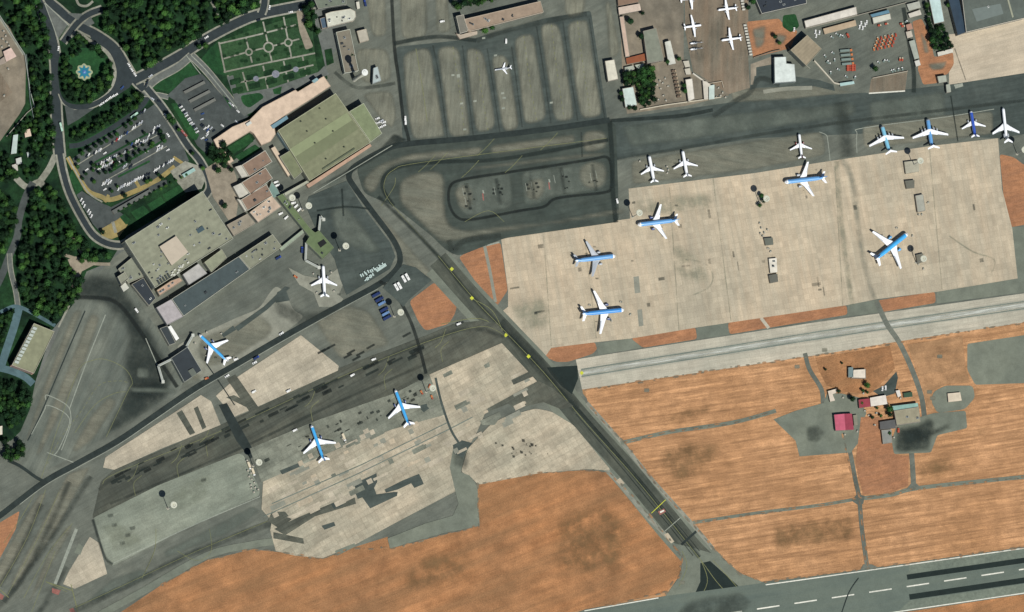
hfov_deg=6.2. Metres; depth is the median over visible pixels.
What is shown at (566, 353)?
grass strip
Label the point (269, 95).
pavement
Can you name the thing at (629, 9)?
shed
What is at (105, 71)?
tree
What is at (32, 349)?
office block
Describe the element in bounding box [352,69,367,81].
control tower
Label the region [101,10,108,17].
tree
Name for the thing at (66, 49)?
park ground
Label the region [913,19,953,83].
bare soil
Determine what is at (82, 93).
tree
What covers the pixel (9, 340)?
road
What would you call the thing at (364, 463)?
apron joint
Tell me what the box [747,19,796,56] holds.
bare soil
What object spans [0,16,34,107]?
boundary wall
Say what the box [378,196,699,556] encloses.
tyre marks
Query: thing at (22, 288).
tree
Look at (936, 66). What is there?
bare patch
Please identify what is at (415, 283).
apron
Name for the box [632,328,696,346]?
grass strip
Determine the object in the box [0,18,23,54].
path
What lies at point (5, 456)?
tree
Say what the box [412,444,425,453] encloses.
repair patch
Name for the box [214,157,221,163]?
tree
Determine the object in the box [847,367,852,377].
shed
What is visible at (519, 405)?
repair patch
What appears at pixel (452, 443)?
repair patch
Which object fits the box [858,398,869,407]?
house
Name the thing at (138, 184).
pavement
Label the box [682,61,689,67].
shed
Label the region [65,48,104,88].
lawn
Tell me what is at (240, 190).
stair block
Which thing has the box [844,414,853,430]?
barn
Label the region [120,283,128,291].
kiosk
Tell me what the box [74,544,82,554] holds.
repair patch
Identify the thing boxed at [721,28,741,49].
propeller plane
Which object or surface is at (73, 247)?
tree
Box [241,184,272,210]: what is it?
office wing
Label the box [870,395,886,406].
shed
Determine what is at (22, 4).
tree
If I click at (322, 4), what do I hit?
building
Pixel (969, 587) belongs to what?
fresh asphalt band
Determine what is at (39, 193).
tree
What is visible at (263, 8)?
road
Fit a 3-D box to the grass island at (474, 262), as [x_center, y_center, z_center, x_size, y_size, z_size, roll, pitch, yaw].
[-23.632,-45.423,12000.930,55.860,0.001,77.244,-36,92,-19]
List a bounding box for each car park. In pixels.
[73,104,188,196]
[167,74,247,153]
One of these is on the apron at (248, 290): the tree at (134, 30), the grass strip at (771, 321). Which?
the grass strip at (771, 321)
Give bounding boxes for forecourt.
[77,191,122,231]
[170,161,204,191]
[205,161,237,219]
[751,56,771,84]
[756,64,772,84]
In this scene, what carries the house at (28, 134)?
on the park ground at (13, 189)
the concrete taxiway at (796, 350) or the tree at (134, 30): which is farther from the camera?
the concrete taxiway at (796, 350)
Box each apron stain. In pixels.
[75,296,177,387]
[82,279,167,388]
[111,385,163,428]
[340,136,403,175]
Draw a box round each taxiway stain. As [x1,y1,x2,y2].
[381,138,607,205]
[447,156,611,220]
[608,123,617,222]
[610,108,712,121]
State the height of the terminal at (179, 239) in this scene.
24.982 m
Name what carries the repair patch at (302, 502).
on the concrete apron at (360, 520)
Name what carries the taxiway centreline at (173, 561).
on the dusty pavement at (224, 528)
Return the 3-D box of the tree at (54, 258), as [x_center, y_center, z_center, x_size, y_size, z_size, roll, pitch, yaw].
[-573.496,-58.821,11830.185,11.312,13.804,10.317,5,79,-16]
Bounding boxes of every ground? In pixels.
[0,0,326,440]
[58,36,112,103]
[574,373,693,611]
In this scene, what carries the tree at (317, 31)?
on the park ground at (13, 189)
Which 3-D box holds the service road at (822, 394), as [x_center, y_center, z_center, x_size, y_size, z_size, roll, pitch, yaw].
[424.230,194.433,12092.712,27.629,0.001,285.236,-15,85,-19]
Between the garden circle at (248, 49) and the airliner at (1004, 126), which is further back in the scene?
the airliner at (1004, 126)
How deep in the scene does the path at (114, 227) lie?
11866.77 m
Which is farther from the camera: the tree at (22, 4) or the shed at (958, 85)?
the shed at (958, 85)
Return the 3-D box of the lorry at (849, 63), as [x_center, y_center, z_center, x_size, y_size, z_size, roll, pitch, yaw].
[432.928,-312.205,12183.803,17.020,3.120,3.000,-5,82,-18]
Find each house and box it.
[24,129,30,137]
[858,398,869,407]
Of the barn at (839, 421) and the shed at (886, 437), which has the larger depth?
the shed at (886, 437)
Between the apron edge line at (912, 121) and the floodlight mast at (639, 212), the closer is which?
the floodlight mast at (639, 212)
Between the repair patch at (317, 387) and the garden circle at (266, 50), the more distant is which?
the garden circle at (266, 50)
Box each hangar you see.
[323,9,355,28]
[772,57,795,83]
[788,35,820,67]
[959,0,1023,33]
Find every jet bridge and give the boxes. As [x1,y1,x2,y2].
[157,359,171,383]
[185,334,194,347]
[304,243,320,268]
[317,216,324,230]
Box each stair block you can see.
[232,183,248,198]
[234,165,247,178]
[236,199,246,211]
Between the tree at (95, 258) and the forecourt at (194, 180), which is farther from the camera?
the forecourt at (194, 180)
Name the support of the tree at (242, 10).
on the park ground at (13, 189)
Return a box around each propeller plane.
[684,15,700,36]
[718,0,736,19]
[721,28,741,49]
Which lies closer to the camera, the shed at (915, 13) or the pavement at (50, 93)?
the pavement at (50, 93)
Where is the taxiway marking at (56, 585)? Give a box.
[0,582,77,611]
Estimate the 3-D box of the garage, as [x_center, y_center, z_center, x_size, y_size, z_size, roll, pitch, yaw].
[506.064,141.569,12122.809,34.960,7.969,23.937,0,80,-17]
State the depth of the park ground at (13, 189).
11871.03 m
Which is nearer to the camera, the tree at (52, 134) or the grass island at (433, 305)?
the tree at (52, 134)
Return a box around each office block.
[10,323,54,374]
[334,29,358,73]
[464,1,543,31]
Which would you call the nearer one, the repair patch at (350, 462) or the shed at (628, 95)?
the repair patch at (350, 462)
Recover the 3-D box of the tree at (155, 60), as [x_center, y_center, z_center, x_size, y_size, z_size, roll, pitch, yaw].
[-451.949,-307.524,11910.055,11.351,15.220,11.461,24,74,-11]
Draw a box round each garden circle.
[245,48,252,55]
[263,42,273,52]
[265,43,271,50]
[284,38,292,46]
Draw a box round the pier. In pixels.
[276,194,333,259]
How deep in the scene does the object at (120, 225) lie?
11865.85 m
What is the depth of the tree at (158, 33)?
11914.30 m
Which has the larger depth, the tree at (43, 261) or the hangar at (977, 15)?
the hangar at (977, 15)
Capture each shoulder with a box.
[98,538,273,611]
[427,253,722,559]
[586,402,713,549]
[662,543,760,596]
[899,549,1023,610]
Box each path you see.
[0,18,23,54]
[38,154,55,180]
[59,237,109,287]
[76,0,92,6]
[111,221,116,232]
[218,17,314,72]
[227,56,313,90]
[483,246,496,301]
[760,318,769,328]
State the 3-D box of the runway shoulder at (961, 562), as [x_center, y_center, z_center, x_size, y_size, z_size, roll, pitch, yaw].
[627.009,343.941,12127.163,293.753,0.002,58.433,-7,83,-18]
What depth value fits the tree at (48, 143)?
11848.26 m
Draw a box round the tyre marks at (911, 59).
[902,7,915,92]
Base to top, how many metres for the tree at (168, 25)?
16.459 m
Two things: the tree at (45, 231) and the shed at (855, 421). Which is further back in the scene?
the shed at (855, 421)
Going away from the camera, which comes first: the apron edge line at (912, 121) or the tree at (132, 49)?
the tree at (132, 49)
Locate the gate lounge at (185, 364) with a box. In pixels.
[170,347,201,382]
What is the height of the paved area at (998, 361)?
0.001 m
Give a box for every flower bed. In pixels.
[230,60,310,93]
[272,70,278,77]
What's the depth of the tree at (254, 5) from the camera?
11957.00 m
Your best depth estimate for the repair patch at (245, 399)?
11876.52 m
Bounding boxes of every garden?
[217,16,314,73]
[225,55,317,93]
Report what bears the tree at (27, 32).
on the park ground at (13, 189)
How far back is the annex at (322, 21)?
11986.59 m
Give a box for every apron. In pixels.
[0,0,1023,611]
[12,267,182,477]
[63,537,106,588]
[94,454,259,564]
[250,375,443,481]
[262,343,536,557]
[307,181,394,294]
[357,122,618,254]
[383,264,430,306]
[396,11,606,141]
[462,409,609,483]
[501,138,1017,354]
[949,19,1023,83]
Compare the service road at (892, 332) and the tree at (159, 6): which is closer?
the tree at (159, 6)
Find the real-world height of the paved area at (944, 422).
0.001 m
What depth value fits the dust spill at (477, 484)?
11945.89 m
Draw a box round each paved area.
[388,448,479,547]
[750,76,834,90]
[774,393,865,455]
[873,372,897,395]
[892,411,966,453]
[932,386,974,412]
[967,335,1023,384]
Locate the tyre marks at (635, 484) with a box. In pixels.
[576,413,697,552]
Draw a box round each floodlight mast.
[166,501,176,509]
[252,459,261,466]
[288,194,294,200]
[301,202,311,211]
[338,243,348,250]
[393,309,403,317]
[425,385,435,392]
[631,209,642,218]
[758,195,769,203]
[914,157,923,164]
[915,255,926,263]
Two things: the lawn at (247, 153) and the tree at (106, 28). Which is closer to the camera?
the tree at (106, 28)
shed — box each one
[0,57,5,64]
[2,48,15,61]
[10,134,17,153]
[15,157,21,164]
[356,29,368,43]
[603,60,617,82]
[617,0,638,5]
[617,4,640,14]
[619,16,629,56]
[621,87,636,107]
[624,66,634,71]
[625,54,645,64]
[634,63,643,72]
[664,41,675,65]
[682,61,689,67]
[684,68,690,74]
[684,78,694,102]
[702,81,710,99]
[708,85,713,99]
[763,237,773,245]
[768,258,776,272]
[768,274,777,282]
[822,20,856,34]
[827,389,836,401]
[839,81,854,86]
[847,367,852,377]
[851,369,865,378]
[852,415,857,425]
[869,10,889,17]
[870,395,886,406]
[871,13,890,24]
[879,420,895,429]
[881,429,891,443]
[892,403,917,410]
[895,390,900,397]
[903,160,918,173]
[903,392,912,397]
[904,180,914,188]
[905,23,912,30]
[905,31,912,38]
[906,1,920,10]
[907,10,921,17]
[908,40,918,59]
[914,60,920,66]
[914,194,925,212]
[915,253,922,263]
[928,0,943,24]
[936,49,952,56]
[936,75,946,83]
[945,84,950,92]
[947,392,961,401]
[954,83,962,88]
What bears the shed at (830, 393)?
on the paved area at (810, 431)
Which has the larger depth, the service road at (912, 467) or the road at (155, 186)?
the service road at (912, 467)
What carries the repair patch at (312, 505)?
on the repair patch at (297, 514)
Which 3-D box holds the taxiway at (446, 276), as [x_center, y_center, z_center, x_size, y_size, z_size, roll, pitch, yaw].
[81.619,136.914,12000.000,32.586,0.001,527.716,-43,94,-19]
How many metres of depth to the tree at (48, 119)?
11854.56 m
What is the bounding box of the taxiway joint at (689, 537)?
[681,530,696,544]
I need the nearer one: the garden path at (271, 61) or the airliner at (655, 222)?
the garden path at (271, 61)
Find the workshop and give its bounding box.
[641,28,663,63]
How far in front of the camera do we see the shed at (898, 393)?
12125.61 m
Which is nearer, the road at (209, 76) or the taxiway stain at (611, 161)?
the road at (209, 76)
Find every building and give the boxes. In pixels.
[226,214,254,235]
[248,196,280,222]
[313,0,346,9]
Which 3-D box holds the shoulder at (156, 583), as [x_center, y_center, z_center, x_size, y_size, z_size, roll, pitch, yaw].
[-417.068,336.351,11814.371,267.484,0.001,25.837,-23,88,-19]
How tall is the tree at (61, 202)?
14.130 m
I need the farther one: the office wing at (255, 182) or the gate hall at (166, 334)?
the office wing at (255, 182)
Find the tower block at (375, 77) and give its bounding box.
[371,67,380,84]
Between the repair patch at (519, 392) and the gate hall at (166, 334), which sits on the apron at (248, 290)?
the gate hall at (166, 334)
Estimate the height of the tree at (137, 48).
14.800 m
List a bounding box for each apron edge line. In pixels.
[31,338,156,461]
[58,306,69,326]
[113,496,259,563]
[855,109,993,148]
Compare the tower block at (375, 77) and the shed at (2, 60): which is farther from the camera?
the tower block at (375, 77)
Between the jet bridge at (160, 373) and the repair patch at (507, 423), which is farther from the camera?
the repair patch at (507, 423)
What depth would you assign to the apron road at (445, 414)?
11949.97 m
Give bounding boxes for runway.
[580,547,1023,611]
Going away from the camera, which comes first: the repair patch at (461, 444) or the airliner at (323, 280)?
the airliner at (323, 280)
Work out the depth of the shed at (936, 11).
12226.64 m
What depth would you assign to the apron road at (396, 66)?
12009.64 m
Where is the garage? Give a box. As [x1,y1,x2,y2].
[893,407,919,425]
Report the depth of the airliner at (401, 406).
11929.54 m
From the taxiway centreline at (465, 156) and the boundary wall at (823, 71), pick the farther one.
the boundary wall at (823, 71)
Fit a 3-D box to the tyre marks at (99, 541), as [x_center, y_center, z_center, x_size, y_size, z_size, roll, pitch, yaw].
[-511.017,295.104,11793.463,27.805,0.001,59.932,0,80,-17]
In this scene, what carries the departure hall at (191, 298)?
on the apron at (248, 290)
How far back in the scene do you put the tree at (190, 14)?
11931.44 m
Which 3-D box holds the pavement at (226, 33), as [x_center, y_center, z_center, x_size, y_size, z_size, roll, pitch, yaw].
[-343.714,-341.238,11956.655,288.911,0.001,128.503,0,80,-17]
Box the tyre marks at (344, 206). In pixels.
[317,189,369,215]
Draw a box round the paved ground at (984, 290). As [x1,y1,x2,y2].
[596,227,1023,354]
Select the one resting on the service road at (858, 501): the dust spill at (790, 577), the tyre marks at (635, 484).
the dust spill at (790, 577)
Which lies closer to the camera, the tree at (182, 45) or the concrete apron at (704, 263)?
the tree at (182, 45)
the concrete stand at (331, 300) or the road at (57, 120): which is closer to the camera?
the road at (57, 120)
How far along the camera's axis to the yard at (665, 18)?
12116.49 m
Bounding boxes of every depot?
[755,0,806,14]
[803,7,856,28]
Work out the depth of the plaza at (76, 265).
11845.12 m
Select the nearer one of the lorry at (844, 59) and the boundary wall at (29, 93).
the boundary wall at (29, 93)
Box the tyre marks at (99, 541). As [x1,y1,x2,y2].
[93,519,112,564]
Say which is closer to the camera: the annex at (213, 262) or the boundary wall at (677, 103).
the annex at (213, 262)
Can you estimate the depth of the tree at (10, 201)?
11821.14 m
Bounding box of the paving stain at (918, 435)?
[898,422,930,449]
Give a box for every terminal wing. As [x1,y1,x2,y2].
[276,132,288,151]
[279,151,301,179]
[349,103,381,141]
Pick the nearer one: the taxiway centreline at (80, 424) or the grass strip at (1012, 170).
the taxiway centreline at (80, 424)
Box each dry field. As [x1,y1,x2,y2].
[122,470,680,611]
[585,323,1023,581]
[816,346,894,392]
[855,417,908,494]
[908,336,969,408]
[910,594,1023,611]
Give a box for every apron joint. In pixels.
[27,310,84,440]
[69,315,105,407]
[206,363,234,404]
[264,417,472,516]
[841,578,858,611]
[950,96,957,139]
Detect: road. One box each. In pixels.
[0,117,609,518]
[0,181,35,285]
[0,304,55,326]
[0,308,22,364]
[0,365,34,385]
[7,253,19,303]
[7,253,19,304]
[7,459,44,482]
[14,177,44,188]
[38,0,63,157]
[45,0,145,90]
[57,154,125,247]
[59,93,108,109]
[61,6,102,42]
[69,97,149,148]
[88,31,134,96]
[109,180,167,212]
[134,0,314,82]
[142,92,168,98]
[144,53,190,87]
[145,86,210,197]
[189,53,238,110]
[259,0,267,14]
[379,280,426,373]
[390,0,409,140]
[394,35,476,44]
[435,377,458,442]
[620,409,775,444]
[693,498,851,523]
[803,353,868,563]
[852,483,920,569]
[864,475,1023,499]
[875,301,926,415]
[909,453,915,489]
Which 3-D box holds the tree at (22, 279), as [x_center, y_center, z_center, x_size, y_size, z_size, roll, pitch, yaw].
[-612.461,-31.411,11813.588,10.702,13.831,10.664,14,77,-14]
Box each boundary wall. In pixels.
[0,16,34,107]
[26,54,34,151]
[640,97,720,109]
[805,2,905,28]
[813,60,839,84]
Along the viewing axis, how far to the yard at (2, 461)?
11775.42 m
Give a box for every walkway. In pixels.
[270,146,289,176]
[279,230,303,251]
[283,181,308,195]
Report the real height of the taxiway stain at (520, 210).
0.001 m
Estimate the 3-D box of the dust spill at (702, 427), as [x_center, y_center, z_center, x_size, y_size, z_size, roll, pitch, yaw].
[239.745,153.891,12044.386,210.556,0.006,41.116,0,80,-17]
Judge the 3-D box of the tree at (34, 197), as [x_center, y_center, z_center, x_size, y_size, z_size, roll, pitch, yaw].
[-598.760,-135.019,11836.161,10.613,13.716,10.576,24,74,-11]
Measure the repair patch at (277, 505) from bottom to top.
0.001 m
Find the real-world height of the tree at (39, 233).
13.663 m
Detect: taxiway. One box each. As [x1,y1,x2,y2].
[0,457,104,611]
[93,321,504,517]
[430,253,710,552]
[576,293,1023,388]
[611,73,1023,159]
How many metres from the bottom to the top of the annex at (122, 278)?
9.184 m
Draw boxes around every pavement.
[0,468,87,587]
[11,0,346,440]
[33,312,113,449]
[34,3,65,157]
[43,0,145,90]
[55,153,125,249]
[58,94,111,109]
[59,5,102,44]
[66,156,175,201]
[67,157,102,201]
[69,97,149,148]
[74,33,116,100]
[92,508,256,600]
[104,156,182,201]
[132,369,173,391]
[133,0,315,84]
[143,85,211,198]
[144,53,189,87]
[189,53,233,98]
[194,308,385,378]
[227,66,328,115]
[257,0,268,14]
[331,181,375,250]
[365,132,614,276]
[457,164,604,206]
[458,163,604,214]
[763,86,811,93]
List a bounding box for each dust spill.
[161,471,682,605]
[162,469,682,601]
[587,322,1023,389]
[591,408,1014,582]
[593,410,1019,578]
[598,324,1019,387]
[625,414,762,441]
[634,413,766,440]
[819,478,1018,505]
[820,476,1022,505]
[842,434,867,564]
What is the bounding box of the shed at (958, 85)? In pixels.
[954,83,962,88]
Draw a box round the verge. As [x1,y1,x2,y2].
[94,133,161,177]
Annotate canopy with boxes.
[112,189,151,213]
[168,326,178,340]
[183,81,204,93]
[189,90,209,102]
[193,98,215,110]
[305,144,370,187]
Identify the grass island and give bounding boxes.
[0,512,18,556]
[410,283,455,329]
[460,243,506,304]
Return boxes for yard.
[0,21,25,140]
[0,73,12,101]
[0,446,7,465]
[620,0,728,113]
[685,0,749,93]
[750,0,948,92]
[790,4,910,91]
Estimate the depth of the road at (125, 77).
11903.80 m
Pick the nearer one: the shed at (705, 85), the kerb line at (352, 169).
the kerb line at (352, 169)
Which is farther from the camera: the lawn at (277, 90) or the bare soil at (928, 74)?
the bare soil at (928, 74)
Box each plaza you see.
[68,256,97,280]
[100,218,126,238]
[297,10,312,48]
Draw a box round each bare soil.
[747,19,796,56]
[869,72,906,92]
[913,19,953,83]
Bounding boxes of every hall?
[155,299,182,325]
[159,326,175,345]
[172,256,249,315]
[239,234,281,268]
[275,93,369,181]
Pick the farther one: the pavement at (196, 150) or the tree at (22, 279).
the pavement at (196, 150)
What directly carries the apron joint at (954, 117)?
on the taxiway at (998, 94)
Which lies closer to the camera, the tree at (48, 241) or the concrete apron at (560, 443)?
the tree at (48, 241)
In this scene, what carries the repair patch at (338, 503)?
on the concrete apron at (360, 520)
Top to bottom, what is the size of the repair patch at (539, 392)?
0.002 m
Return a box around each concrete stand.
[103,335,338,469]
[178,287,302,379]
[289,268,342,306]
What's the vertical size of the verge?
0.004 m
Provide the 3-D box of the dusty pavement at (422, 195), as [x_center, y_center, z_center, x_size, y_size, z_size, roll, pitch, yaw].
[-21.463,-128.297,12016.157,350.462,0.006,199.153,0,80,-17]
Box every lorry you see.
[840,49,851,51]
[840,53,852,56]
[841,58,853,60]
[841,62,853,65]
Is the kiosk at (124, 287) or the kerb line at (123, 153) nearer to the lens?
the kiosk at (124, 287)
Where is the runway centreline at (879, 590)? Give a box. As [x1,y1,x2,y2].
[736,569,1023,611]
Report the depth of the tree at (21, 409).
11780.23 m
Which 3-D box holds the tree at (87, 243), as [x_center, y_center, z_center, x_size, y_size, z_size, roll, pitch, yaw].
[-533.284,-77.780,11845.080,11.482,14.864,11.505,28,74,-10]
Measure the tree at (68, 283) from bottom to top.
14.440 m
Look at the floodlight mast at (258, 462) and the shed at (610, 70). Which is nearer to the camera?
the floodlight mast at (258, 462)
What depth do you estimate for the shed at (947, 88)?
12213.39 m
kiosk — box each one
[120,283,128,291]
[182,168,195,177]
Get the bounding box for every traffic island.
[45,4,93,38]
[65,106,93,124]
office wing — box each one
[241,168,271,194]
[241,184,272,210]
[242,151,271,176]
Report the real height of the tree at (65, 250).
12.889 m
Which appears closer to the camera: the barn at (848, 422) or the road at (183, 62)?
the road at (183, 62)
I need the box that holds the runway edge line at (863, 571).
[584,548,1023,611]
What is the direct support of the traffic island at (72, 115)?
on the road at (88, 105)
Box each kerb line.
[20,289,376,503]
[44,2,68,39]
[54,529,77,584]
[77,124,166,181]
[191,55,236,107]
[313,145,391,192]
[869,90,904,93]
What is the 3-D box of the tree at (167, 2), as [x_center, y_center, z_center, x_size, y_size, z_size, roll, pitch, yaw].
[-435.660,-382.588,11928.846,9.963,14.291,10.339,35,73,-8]
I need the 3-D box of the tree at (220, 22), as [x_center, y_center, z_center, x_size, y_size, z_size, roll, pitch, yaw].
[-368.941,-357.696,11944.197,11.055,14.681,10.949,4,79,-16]
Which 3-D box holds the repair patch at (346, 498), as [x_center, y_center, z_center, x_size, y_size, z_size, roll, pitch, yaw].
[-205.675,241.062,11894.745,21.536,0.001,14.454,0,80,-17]
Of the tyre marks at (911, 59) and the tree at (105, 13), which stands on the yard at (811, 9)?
the tyre marks at (911, 59)
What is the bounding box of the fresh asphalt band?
[907,558,1023,599]
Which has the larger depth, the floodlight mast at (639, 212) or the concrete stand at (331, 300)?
the floodlight mast at (639, 212)
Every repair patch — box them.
[0,588,74,611]
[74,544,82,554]
[177,375,258,434]
[219,403,251,458]
[221,286,289,336]
[268,410,278,416]
[268,484,279,492]
[268,497,355,543]
[270,500,285,510]
[272,511,278,517]
[280,404,428,529]
[280,490,295,500]
[288,496,335,518]
[295,466,309,474]
[297,496,312,506]
[298,362,500,468]
[305,502,319,509]
[308,505,319,513]
[313,383,324,390]
[315,386,326,392]
[317,483,332,493]
[322,388,331,394]
[323,487,337,495]
[334,499,345,506]
[335,543,355,555]
[341,494,355,502]
[344,459,355,467]
[346,441,355,447]
[347,478,361,488]
[349,485,364,495]
[355,473,423,507]
[359,429,374,439]
[364,462,375,470]
[367,456,381,464]
[370,431,383,439]
[373,472,387,480]
[407,458,421,466]
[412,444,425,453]
[424,436,437,444]
[428,456,442,466]
[446,437,460,447]
[453,440,471,457]
[454,400,469,409]
[454,430,463,437]
[458,388,469,396]
[466,393,480,401]
[467,432,481,440]
[470,395,485,405]
[488,372,572,410]
[502,419,513,427]
[506,410,520,419]
[513,388,527,396]
[514,402,524,409]
[547,366,577,393]
[633,276,643,325]
[664,533,673,542]
[696,561,737,591]
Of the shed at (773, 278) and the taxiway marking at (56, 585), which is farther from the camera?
the shed at (773, 278)
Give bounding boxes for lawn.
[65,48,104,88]
[69,169,185,223]
[153,43,224,91]
[171,94,231,139]
[228,135,252,153]
[235,145,260,161]
[241,93,262,106]
[273,86,281,93]
[325,48,333,64]
[782,14,798,31]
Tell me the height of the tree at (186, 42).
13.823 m
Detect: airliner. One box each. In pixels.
[199,334,230,365]
[303,425,335,462]
[311,265,336,296]
[388,390,419,427]
[495,63,511,73]
[574,241,614,276]
[581,291,623,333]
[637,204,679,238]
[641,156,663,182]
[674,151,697,176]
[784,162,826,195]
[790,134,811,158]
[869,126,903,154]
[870,231,907,268]
[913,119,947,148]
[962,111,985,137]
[993,108,1018,142]
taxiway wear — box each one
[581,301,1023,369]
[581,308,1023,376]
[582,307,996,374]
[583,304,1023,373]
[625,94,943,143]
[632,87,991,182]
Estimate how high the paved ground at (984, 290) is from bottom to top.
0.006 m
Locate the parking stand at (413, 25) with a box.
[358,0,617,137]
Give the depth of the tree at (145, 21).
11911.59 m
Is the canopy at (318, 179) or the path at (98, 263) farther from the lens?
the canopy at (318, 179)
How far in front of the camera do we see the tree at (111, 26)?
11897.90 m
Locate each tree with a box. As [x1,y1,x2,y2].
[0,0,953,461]
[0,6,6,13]
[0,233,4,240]
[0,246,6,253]
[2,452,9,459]
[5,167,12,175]
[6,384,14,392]
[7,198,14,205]
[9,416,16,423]
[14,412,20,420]
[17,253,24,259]
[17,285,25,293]
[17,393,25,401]
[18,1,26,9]
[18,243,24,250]
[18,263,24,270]
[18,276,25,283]
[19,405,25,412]
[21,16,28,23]
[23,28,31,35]
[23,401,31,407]
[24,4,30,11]
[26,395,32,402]
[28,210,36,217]
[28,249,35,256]
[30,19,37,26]
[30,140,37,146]
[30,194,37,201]
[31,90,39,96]
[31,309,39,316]
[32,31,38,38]
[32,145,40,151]
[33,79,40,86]
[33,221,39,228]
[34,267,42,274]
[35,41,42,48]
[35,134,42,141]
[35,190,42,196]
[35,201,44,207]
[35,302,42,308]
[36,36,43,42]
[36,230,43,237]
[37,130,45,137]
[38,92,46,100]
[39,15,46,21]
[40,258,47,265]
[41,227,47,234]
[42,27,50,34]
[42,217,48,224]
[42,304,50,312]
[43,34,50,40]
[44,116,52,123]
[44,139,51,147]
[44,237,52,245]
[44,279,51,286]
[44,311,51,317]
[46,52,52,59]
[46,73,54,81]
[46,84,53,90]
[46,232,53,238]
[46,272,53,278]
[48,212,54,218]
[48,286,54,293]
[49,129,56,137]
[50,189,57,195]
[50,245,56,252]
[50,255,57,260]
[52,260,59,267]
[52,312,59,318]
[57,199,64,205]
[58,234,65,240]
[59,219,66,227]
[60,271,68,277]
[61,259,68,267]
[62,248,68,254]
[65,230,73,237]
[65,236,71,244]
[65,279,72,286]
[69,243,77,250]
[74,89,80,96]
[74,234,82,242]
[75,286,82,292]
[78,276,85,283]
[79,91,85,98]
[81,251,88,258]
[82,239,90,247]
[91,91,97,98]
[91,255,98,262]
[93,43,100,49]
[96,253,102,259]
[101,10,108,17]
[102,24,110,32]
[102,68,108,74]
[105,252,111,259]
[106,74,111,80]
[108,24,114,30]
[110,4,116,11]
[113,9,120,16]
[121,21,127,28]
[122,44,129,50]
[128,2,135,8]
[128,9,136,14]
[128,46,136,53]
[129,27,137,35]
[132,34,139,39]
[133,44,139,50]
[134,1,140,8]
[137,37,145,44]
[142,18,150,24]
[146,61,153,67]
[151,58,157,65]
[155,3,162,10]
[155,31,162,38]
[156,36,162,42]
[158,22,165,29]
[161,9,167,16]
[163,0,170,6]
[164,21,172,30]
[165,113,172,119]
[166,11,173,18]
[167,3,174,10]
[167,27,174,33]
[169,117,176,125]
[178,40,185,48]
[182,38,189,45]
[184,4,191,11]
[185,27,193,35]
[187,11,194,17]
[189,33,195,40]
[190,23,198,29]
[194,31,201,39]
[202,0,209,7]
[213,147,219,154]
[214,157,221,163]
[215,167,221,173]
[216,18,224,26]
[219,140,226,147]
[227,4,235,11]
[233,8,240,16]
[238,0,246,6]
[238,6,245,14]
[250,2,256,9]
[301,6,308,14]
[305,20,312,27]
[308,1,314,7]
[311,13,317,20]
[314,27,321,34]
[460,0,466,7]
[626,17,633,24]
[650,96,657,102]
[886,405,892,411]
[928,37,935,43]
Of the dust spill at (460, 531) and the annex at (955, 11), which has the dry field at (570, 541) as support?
the dust spill at (460, 531)
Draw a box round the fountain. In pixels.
[76,63,92,80]
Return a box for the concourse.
[212,76,329,164]
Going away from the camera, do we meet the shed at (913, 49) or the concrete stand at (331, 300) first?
the concrete stand at (331, 300)
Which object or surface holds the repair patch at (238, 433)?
on the concrete stand at (297, 363)
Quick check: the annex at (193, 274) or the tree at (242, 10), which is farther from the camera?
the tree at (242, 10)
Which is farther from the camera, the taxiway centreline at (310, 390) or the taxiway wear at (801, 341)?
the taxiway wear at (801, 341)
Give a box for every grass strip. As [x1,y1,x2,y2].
[546,342,596,361]
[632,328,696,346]
[728,306,846,333]
[879,292,935,311]
[1000,155,1023,226]
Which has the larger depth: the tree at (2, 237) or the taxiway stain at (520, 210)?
the taxiway stain at (520, 210)
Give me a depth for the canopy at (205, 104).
11925.28 m
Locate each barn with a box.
[833,414,845,430]
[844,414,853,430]
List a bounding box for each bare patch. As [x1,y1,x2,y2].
[754,28,784,46]
[923,38,944,68]
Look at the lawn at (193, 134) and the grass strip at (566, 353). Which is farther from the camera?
the grass strip at (566, 353)
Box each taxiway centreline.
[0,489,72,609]
[4,359,132,542]
[75,521,266,607]
[103,326,501,481]
[381,138,605,238]
[438,256,735,590]
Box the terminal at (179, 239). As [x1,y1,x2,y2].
[121,191,232,289]
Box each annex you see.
[116,272,127,284]
[117,258,142,283]
[130,278,155,306]
[155,278,182,296]
[181,263,206,285]
[203,249,226,272]
[269,182,279,197]
[319,17,326,28]
[454,15,467,33]
[456,31,476,38]
[946,0,964,35]
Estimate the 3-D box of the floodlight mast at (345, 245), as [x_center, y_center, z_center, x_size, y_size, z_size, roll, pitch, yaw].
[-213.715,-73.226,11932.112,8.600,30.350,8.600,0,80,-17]
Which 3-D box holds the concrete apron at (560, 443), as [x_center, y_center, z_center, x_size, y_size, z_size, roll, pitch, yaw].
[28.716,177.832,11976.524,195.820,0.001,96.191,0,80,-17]
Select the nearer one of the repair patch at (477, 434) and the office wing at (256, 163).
the office wing at (256, 163)
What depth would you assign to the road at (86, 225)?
11858.20 m

